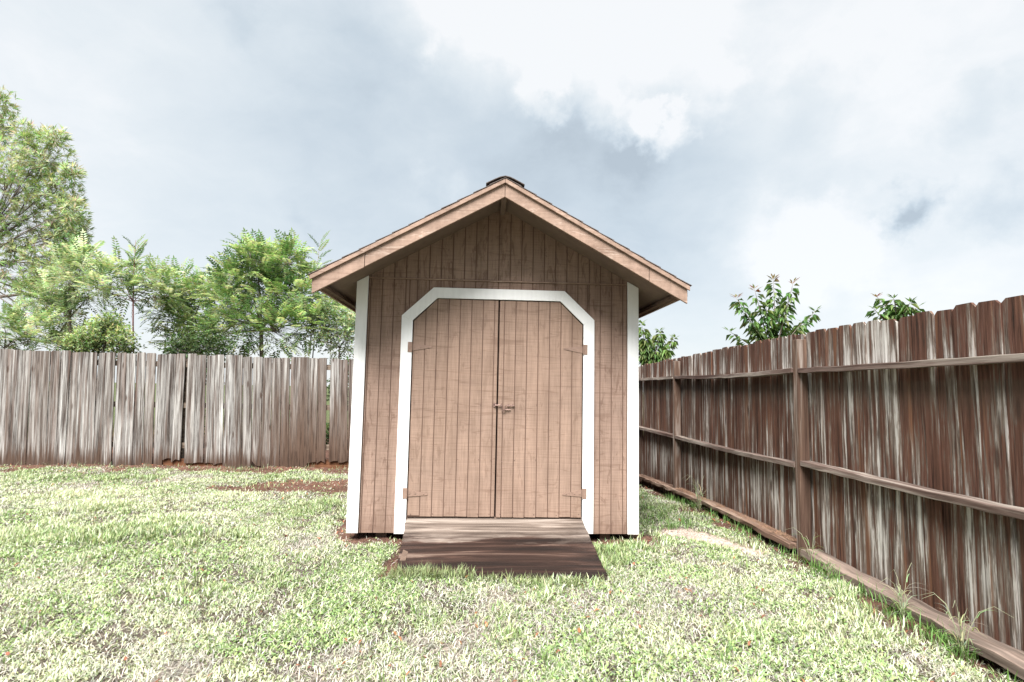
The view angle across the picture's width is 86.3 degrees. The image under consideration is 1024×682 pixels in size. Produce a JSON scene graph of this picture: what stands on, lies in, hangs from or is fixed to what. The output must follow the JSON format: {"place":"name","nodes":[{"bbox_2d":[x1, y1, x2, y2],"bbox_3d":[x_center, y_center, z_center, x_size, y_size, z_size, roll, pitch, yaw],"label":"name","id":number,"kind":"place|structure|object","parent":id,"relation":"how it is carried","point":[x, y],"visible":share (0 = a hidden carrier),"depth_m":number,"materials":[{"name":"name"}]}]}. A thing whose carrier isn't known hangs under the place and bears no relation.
{"place":"outdoors","nodes":[
{"label":"outdoors","id":0,"kind":"place"},
{"bbox_2d":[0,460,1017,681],"bbox_3d":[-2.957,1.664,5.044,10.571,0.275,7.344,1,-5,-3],"label":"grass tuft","id":1,"kind":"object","parent":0,"point":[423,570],"visible":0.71,"depth_m":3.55,"materials":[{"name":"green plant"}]},
{"bbox_2d":[0,382,1023,681],"bbox_3d":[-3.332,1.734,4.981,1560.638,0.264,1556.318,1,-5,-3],"label":"ground","id":2,"kind":"structure","parent":0,"point":[390,564],"depth_m":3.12,"materials":[{"name":"green plant"}]},
{"bbox_2d":[0,294,74,350],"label":"bush","id":3,"kind":"object","parent":2,"relation":"on","point":[15,319],"visible":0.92,"depth_m":10.73,"materials":[{"name":"green plant"}]},
{"bbox_2d":[0,85,95,339],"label":"oak tree","id":4,"kind":"object","parent":2,"relation":"on","point":[55,224],"visible":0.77,"depth_m":13.54,"materials":[{"name":"green plant"}]},
{"bbox_2d":[7,224,128,355],"bbox_3d":[-9.371,-0.177,11.358,2.338,4.712,1.723,1,-5,-3],"label":"young tree","id":5,"kind":"object","parent":2,"relation":"on","point":[64,300],"visible":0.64,"depth_m":11.36,"materials":[{"name":"green plant"}]},
{"bbox_2d":[53,305,150,408],"bbox_3d":[-7.677,0.709,10.167,1.409,2.808,1.204,-2,-6,32],"label":"bush","id":6,"kind":"object","parent":2,"relation":"on","point":[106,331],"visible":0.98,"depth_m":10.17,"materials":[{"name":"green plant"}]},
{"bbox_2d":[67,234,205,401],"bbox_3d":[-7.514,-0.013,10.743,2.598,4.342,1.431,1,-5,-3],"label":"sapling","id":7,"kind":"object","parent":2,"relation":"on","point":[104,265],"visible":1,"depth_m":10.80,"materials":[{"name":"green plant"}]},
{"bbox_2d":[131,255,242,354],"bbox_3d":[-6.777,0.211,11.388,2.099,4.013,1.661,1,-5,-3],"label":"young tree","id":8,"kind":"object","parent":2,"relation":"on","point":[181,318],"visible":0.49,"depth_m":11.25,"materials":[{"name":"green plant"}]},
{"bbox_2d":[158,326,238,359],"bbox_3d":[-5.768,0.891,9.960,1.484,2.448,0.767,0,-5,10],"label":"bush","id":9,"kind":"object","parent":2,"relation":"on","point":[184,346],"visible":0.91,"depth_m":9.97,"materials":[{"name":"green plant"}]},
{"bbox_2d":[186,227,342,389],"bbox_3d":[-4.800,-0.033,10.623,3.025,4.470,1.832,1,-5,-3],"label":"leafy tree","id":10,"kind":"object","parent":2,"relation":"on","point":[270,263],"visible":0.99,"depth_m":10.53,"materials":[{"name":"green plant"}]},
{"bbox_2d":[186,350,352,443],"bbox_3d":[-4.308,1.123,9.583,3.330,2.014,0.854,1,-5,-3],"label":"bush","id":11,"kind":"object","parent":2,"relation":"on","point":[327,424],"visible":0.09,"depth_m":9.54,"materials":[{"name":"green plant"}]},
{"bbox_2d":[0,348,640,480],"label":"back fence","id":12,"kind":"object","parent":2,"relation":"on","point":[66,423],"visible":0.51,"depth_m":8.64,"materials":[{"name":"grey wood"}]},
{"bbox_2d":[288,232,355,362],"bbox_3d":[-3.793,-0.041,11.326,2.174,4.661,1.632,-1,-5,20],"label":"sapling","id":13,"kind":"object","parent":2,"relation":"on","point":[341,306],"visible":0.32,"depth_m":11.22,"materials":[{"name":"green plant"}]},
{"bbox_2d":[299,297,355,358],"bbox_3d":[-3.471,0.679,10.806,1.439,3.105,0.893,1,-5,-3],"label":"bush","id":14,"kind":"object","parent":2,"relation":"on","point":[336,332],"visible":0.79,"depth_m":10.81,"materials":[{"name":"green plant"}]},
{"bbox_2d":[308,175,691,539],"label":"shed","id":15,"kind":"structure","parent":2,"relation":"on","point":[496,361],"depth_m":4.67,"materials":[{"name":"paint"}]},
{"bbox_2d":[402,299,498,516],"bbox_3d":[-0.516,0.556,4.654,0.767,1.838,0.075,1,-5,-3],"label":"door","id":16,"kind":"structure","parent":15,"relation":"in","point":[452,448],"depth_m":4.64,"materials":[{"name":"paint"}]},
{"bbox_2d":[495,301,587,517],"bbox_3d":[0.248,0.575,4.696,0.792,1.839,0.074,1,-5,-3],"label":"door","id":17,"kind":"structure","parent":15,"relation":"in","point":[539,414],"depth_m":4.68,"materials":[{"name":"paint"}]},
{"bbox_2d":[397,518,609,584],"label":"ramp","id":18,"kind":"structure","parent":2,"relation":"on","point":[520,547],"depth_m":4.05,"materials":[{"name":"brown wood"}]},
{"bbox_2d":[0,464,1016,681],"bbox_3d":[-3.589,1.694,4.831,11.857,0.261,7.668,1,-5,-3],"label":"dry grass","id":19,"kind":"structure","parent":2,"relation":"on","point":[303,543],"depth_m":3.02,"materials":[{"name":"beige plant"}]},
{"bbox_2d":[3,463,1020,681],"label":"leaf litter","id":20,"kind":"object","parent":2,"relation":"on","point":[440,662],"visible":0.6,"depth_m":3.35,"materials":[{"name":"brown plant"}]},
{"bbox_2d":[639,320,678,364],"bbox_3d":[2.529,1.013,9.728,1.067,2.808,0.564,1,-5,-3],"label":"fruit tree","id":21,"kind":"object","parent":2,"relation":"on","point":[648,354],"visible":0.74,"depth_m":9.73,"materials":[{"name":"green plant"}]},
{"bbox_2d":[689,476,709,510],"bbox_3d":[2.069,1.697,6.037,0.328,0.430,0.509,-2,-6,32],"label":"weed","id":22,"kind":"object","parent":2,"relation":"on","point":[699,502],"visible":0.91,"depth_m":6.04,"materials":[{"name":"green plant"}]},
{"bbox_2d":[722,274,820,345],"bbox_3d":[3.840,0.605,7.807,1.588,3.262,0.691,1,-5,-3],"label":"fruit tree","id":23,"kind":"object","parent":2,"relation":"on","point":[755,329],"visible":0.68,"depth_m":7.79,"materials":[{"name":"green plant"}]},
{"bbox_2d":[789,527,823,565],"bbox_3d":[2.213,1.563,4.120,0.275,0.271,0.166,-2,-6,27],"label":"weed","id":24,"kind":"object","parent":2,"relation":"on","point":[809,545],"visible":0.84,"depth_m":4.10,"materials":[{"name":"green plant"}]},
{"bbox_2d":[818,557,836,578],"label":"weed","id":25,"kind":"object","parent":2,"relation":"on","point":[829,570],"visible":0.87,"depth_m":3.75,"materials":[{"name":"green plant"}]},
{"bbox_2d":[639,295,1023,679],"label":"fence","id":26,"kind":"object","parent":2,"relation":"on","point":[874,453],"visible":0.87,"depth_m":3.58,"materials":[{"name":"brown wood"}]},
{"bbox_2d":[676,487,796,540],"bbox_3d":[2.223,1.756,5.761,0.219,0.068,2.715,1,-5,-3],"label":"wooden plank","id":27,"kind":"object","parent":26,"relation":"on","point":[782,534],"visible":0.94,"depth_m":5.05,"materials":[{"name":"brown wood"}]},
{"bbox_2d":[865,293,924,320],"bbox_3d":[4.870,0.723,6.931,0.720,2.777,0.582,0,-5,13],"label":"fruit tree","id":28,"kind":"object","parent":2,"relation":"on","point":[902,309],"visible":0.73,"depth_m":6.92,"materials":[{"name":"green plant"}]},
{"bbox_2d":[879,564,924,617],"bbox_3d":[2.255,1.465,3.168,0.276,0.324,0.251,-1,-6,24],"label":"weed","id":29,"kind":"object","parent":2,"relation":"on","point":[902,603],"visible":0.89,"depth_m":3.17,"materials":[{"name":"green plant"}]},
{"bbox_2d":[922,592,1013,658],"bbox_3d":[2.279,1.459,2.773,0.286,0.306,0.300,1,-5,-3],"label":"weed","id":30,"kind":"object","parent":2,"relation":"on","point":[962,633],"visible":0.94,"depth_m":2.76,"materials":[{"name":"green plant"}]},
{"bbox_2d":[0,0,1023,386],"label":"sky","id":31,"kind":"structure","parent":0,"point":[853,150],"materials":[{"name":"white"}]}
]}

